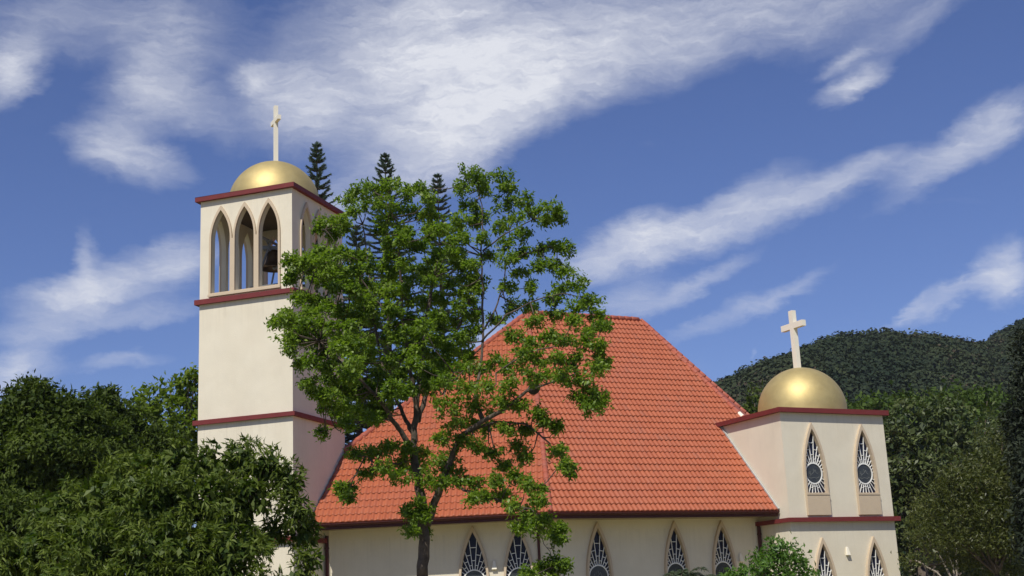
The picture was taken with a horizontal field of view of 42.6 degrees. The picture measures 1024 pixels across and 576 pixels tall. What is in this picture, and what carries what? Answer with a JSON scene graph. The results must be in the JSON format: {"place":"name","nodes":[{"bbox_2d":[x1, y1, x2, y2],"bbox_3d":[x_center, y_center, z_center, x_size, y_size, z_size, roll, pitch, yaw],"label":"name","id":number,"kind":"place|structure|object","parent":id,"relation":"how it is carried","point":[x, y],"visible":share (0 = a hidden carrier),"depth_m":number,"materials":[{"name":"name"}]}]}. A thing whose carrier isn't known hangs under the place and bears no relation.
{"place":"outdoors","nodes":[
{"label":"outdoors","id":0,"kind":"place"},
{"bbox_2d":[0,0,1023,574],"label":"sky","id":1,"kind":"structure","parent":0,"point":[720,170],"materials":[{"name":"blue"}]},
{"bbox_2d":[664,567,709,575],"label":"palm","id":2,"kind":"object","parent":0,"point":[684,572],"visible":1,"depth_m":36.79,"materials":[{"name":"green plant"}]},
{"bbox_2d":[825,355,978,575],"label":"hill","id":3,"kind":"structure","parent":0,"point":[906,561],"depth_m":153.33,"materials":[{"name":"green plant"}]},
{"bbox_2d":[713,318,1023,575],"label":"hill forest","id":4,"kind":"object","parent":3,"relation":"on","point":[917,360],"visible":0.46,"depth_m":278.07,"materials":[{"name":"green plant"}]},
{"label":"ground","id":5,"kind":"structure","parent":0,"visible":0},
{"bbox_2d":[0,369,151,563],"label":"dark tree","id":6,"kind":"object","parent":5,"relation":"on","point":[48,437],"visible":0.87,"depth_m":35.56,"materials":[{"name":"green plant"}]},
{"bbox_2d":[11,381,198,575],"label":"dark tree","id":7,"kind":"object","parent":5,"relation":"on","point":[148,433],"visible":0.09,"depth_m":41.44,"materials":[{"name":"green plant"}]},
{"bbox_2d":[123,362,198,462],"bbox_3d":[-16.236,10.607,62.029,5.908,14.392,4.208,0,-14,-9],"label":"light tree","id":8,"kind":"object","parent":5,"relation":"on","point":[188,415],"visible":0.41,"depth_m":62.55,"materials":[{"name":"green plant"}]},
{"bbox_2d":[0,433,325,575],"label":"mango tree","id":9,"kind":"object","parent":5,"relation":"on","point":[171,486],"visible":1,"depth_m":20.97,"materials":[{"name":"green plant"}]},
{"bbox_2d":[192,105,346,575],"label":"bell tower","id":10,"kind":"structure","parent":5,"relation":"on","point":[249,378],"depth_m":52.13,"materials":[{"name":"beige paint"}]},
{"bbox_2d":[248,236,277,287],"bbox_3d":[-9.726,-0.580,54.641,1.986,2.726,2.500,-7,-15,18],"label":"bell stand","id":11,"kind":"object","parent":10,"relation":"on","point":[269,242],"visible":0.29,"depth_m":54.29,"materials":[{"name":"paint"}]},
{"bbox_2d":[262,245,277,272],"bbox_3d":[-9.819,-1.447,54.460,1.378,1.430,1.135,2,-15,-17],"label":"church bell","id":12,"kind":"object","parent":11,"relation":"on","point":[270,264],"visible":0.52,"depth_m":54.21,"materials":[{"name":"brown metal"}]},
{"bbox_2d":[302,141,367,521],"bbox_3d":[-8.555,4.608,58.777,5.898,23.735,5.818,-3,-14,0],"label":"norfolk pine","id":13,"kind":"object","parent":5,"relation":"on","point":[317,177],"visible":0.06,"depth_m":61.02,"materials":[{"name":"green plant"}]},
{"bbox_2d":[342,224,407,521],"bbox_3d":[-7.094,6.966,62.497,5.950,20.836,5.776,-3,-14,0],"label":"norfolk pine","id":14,"kind":"object","parent":5,"relation":"on","point":[354,238],"visible":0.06,"depth_m":63.86,"materials":[{"name":"green plant"}]},
{"bbox_2d":[346,152,471,517],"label":"norfolk pine","id":15,"kind":"object","parent":5,"relation":"on","point":[383,164],"visible":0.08,"depth_m":68.58,"materials":[{"name":"green plant"}]},
{"bbox_2d":[263,162,615,575],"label":"flame tree","id":16,"kind":"object","parent":5,"relation":"on","point":[434,374],"visible":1,"depth_m":29.76,"materials":[{"name":"green plant"}]},
{"bbox_2d":[528,384,539,394],"bbox_3d":[0.485,2.218,28.922,0.278,0.263,0.279,-12,-17,33],"label":"nest","id":17,"kind":"object","parent":16,"relation":"on","point":[533,391],"visible":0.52,"depth_m":28.82,"materials":[{"name":"brown"}]},
{"bbox_2d":[408,173,474,517],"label":"norfolk pine","id":18,"kind":"object","parent":5,"relation":"on","point":[438,186],"visible":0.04,"depth_m":74.96,"materials":[{"name":"green plant"}]},
{"bbox_2d":[315,310,779,575],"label":"church","id":19,"kind":"structure","parent":5,"relation":"on","point":[667,480],"depth_m":53.85,"materials":[{"name":"orange tile"}]},
{"bbox_2d":[459,526,488,575],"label":"window","id":20,"kind":"structure","parent":19,"relation":"in","point":[473,562],"depth_m":51.13,"materials":[{"name":"black glass"}]},
{"bbox_2d":[504,533,532,575],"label":"window","id":21,"kind":"structure","parent":19,"relation":"in","point":[517,553],"depth_m":51.04,"materials":[{"name":"black glass"}]},
{"bbox_2d":[586,521,613,575],"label":"window","id":22,"kind":"structure","parent":19,"relation":"in","point":[599,561],"depth_m":52.16,"materials":[{"name":"grey glass"}]},
{"bbox_2d":[664,521,689,575],"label":"window","id":23,"kind":"structure","parent":19,"relation":"in","point":[676,556],"depth_m":53.76,"materials":[{"name":"black glass"}]},
{"bbox_2d":[712,520,737,575],"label":"window","id":24,"kind":"structure","parent":19,"relation":"in","point":[723,555],"depth_m":54.76,"materials":[{"name":"black glass"}]},
{"bbox_2d":[742,380,763,413],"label":"dark tree","id":25,"kind":"object","parent":5,"relation":"on","point":[751,407],"visible":0.2,"depth_m":80.42,"materials":[{"name":"green plant"}]},
{"bbox_2d":[717,530,820,575],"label":"bush","id":26,"kind":"object","parent":5,"relation":"on","point":[781,557],"visible":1,"depth_m":33.12,"materials":[{"name":"green plant"}]},
{"bbox_2d":[715,310,900,575],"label":"side tower","id":27,"kind":"structure","parent":5,"relation":"on","point":[810,446],"depth_m":55.69,"materials":[{"name":"beige paint"}]},
{"bbox_2d":[803,422,831,514],"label":"window","id":28,"kind":"structure","parent":27,"relation":"in","point":[817,495],"depth_m":55.15,"materials":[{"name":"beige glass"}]},
{"bbox_2d":[814,537,836,575],"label":"window","id":29,"kind":"structure","parent":27,"relation":"in","point":[824,561],"depth_m":54.32,"materials":[{"name":"beige glass"}]},
{"bbox_2d":[854,424,881,514],"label":"window","id":30,"kind":"structure","parent":27,"relation":"in","point":[865,468],"depth_m":56.34,"materials":[{"name":"beige glass"}]},
{"bbox_2d":[866,536,887,575],"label":"window","id":31,"kind":"structure","parent":27,"relation":"in","point":[875,563],"depth_m":55.50,"materials":[{"name":"beige glass"}]},
{"bbox_2d":[845,391,880,409],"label":"distant tree","id":32,"kind":"object","parent":5,"relation":"on","point":[857,404],"visible":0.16,"depth_m":101.79,"materials":[{"name":"green plant"}]},
{"bbox_2d":[856,389,904,431],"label":"distant tree","id":33,"kind":"object","parent":5,"relation":"on","point":[880,401],"visible":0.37,"depth_m":100.37,"materials":[{"name":"green plant"}]},
{"bbox_2d":[879,380,927,575],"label":"distant tree","id":34,"kind":"object","parent":5,"relation":"on","point":[901,394],"visible":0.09,"depth_m":104.15,"materials":[{"name":"green plant"}]},
{"bbox_2d":[905,383,956,575],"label":"distant tree","id":35,"kind":"object","parent":5,"relation":"on","point":[935,393],"visible":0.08,"depth_m":100.94,"materials":[{"name":"green plant"}]},
{"bbox_2d":[890,518,973,575],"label":"feathery tree","id":36,"kind":"object","parent":5,"relation":"on","point":[919,563],"visible":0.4,"depth_m":54.85,"materials":[{"name":"green plant"}]},
{"bbox_2d":[883,386,1022,575],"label":"broadleaf tree","id":37,"kind":"object","parent":5,"relation":"on","point":[911,466],"visible":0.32,"depth_m":71.24,"materials":[{"name":"green plant"}]},
{"bbox_2d":[932,379,983,575],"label":"distant tree","id":38,"kind":"object","parent":5,"relation":"on","point":[967,394],"visible":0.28,"depth_m":99.89,"materials":[{"name":"green plant"}]},
{"bbox_2d":[895,418,1023,575],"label":"feathery tree","id":39,"kind":"object","parent":5,"relation":"on","point":[995,563],"visible":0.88,"depth_m":48.96,"materials":[{"name":"green plant"}]},
{"bbox_2d":[954,375,1007,568],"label":"distant tree","id":40,"kind":"object","parent":5,"relation":"on","point":[987,400],"visible":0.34,"depth_m":103.93,"materials":[{"name":"green plant"}]},
{"bbox_2d":[973,382,1015,574],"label":"distant tree","id":41,"kind":"object","parent":5,"relation":"on","point":[999,396],"visible":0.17,"depth_m":110.20,"materials":[{"name":"green plant"}]},
{"bbox_2d":[993,323,1023,575],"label":"dark conifer","id":42,"kind":"object","parent":5,"relation":"on","point":[1013,421],"visible":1,"depth_m":45.71,"materials":[{"name":"green plant"}]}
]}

